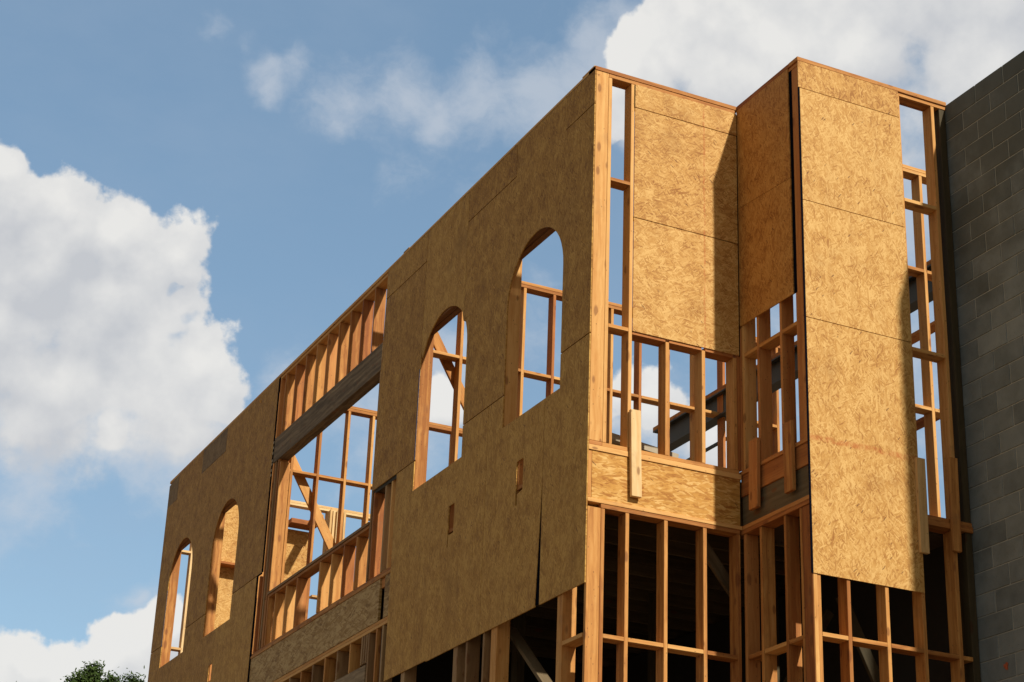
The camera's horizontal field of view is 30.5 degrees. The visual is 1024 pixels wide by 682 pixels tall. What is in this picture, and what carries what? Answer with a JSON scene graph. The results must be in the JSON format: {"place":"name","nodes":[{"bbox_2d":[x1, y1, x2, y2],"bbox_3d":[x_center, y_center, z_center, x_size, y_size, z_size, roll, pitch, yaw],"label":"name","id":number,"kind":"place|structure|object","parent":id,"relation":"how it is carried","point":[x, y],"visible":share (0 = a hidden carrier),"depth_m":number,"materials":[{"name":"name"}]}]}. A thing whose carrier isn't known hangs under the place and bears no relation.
{"place":"outdoors","nodes":[
{"label":"outdoors","id":0,"kind":"place"},
{"bbox_2d":[0,0,1023,681],"label":"sky","id":1,"kind":"structure","parent":0,"point":[193,193],"materials":[{"name":"blue"}]},
{"bbox_2d":[148,56,980,681],"bbox_3d":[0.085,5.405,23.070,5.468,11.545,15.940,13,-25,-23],"label":"timber building","id":2,"kind":"structure","parent":0,"point":[562,534],"depth_m":18.41,"materials":[{"name":"brown wood"}]},
{"label":"ground","id":3,"kind":"structure","parent":0,"visible":0},
{"bbox_2d":[60,660,145,681],"bbox_3d":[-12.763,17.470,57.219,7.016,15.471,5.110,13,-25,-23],"label":"tree","id":4,"kind":"object","parent":3,"relation":"on","point":[90,673],"visible":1,"depth_m":59.69,"materials":[{"name":"green plant"}]},
{"bbox_2d":[945,51,1023,681],"bbox_3d":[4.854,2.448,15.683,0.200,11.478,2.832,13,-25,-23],"label":"concrete block wall","id":5,"kind":"structure","parent":3,"relation":"on","point":[984,120],"depth_m":17.55,"materials":[{"name":"grey concrete"}]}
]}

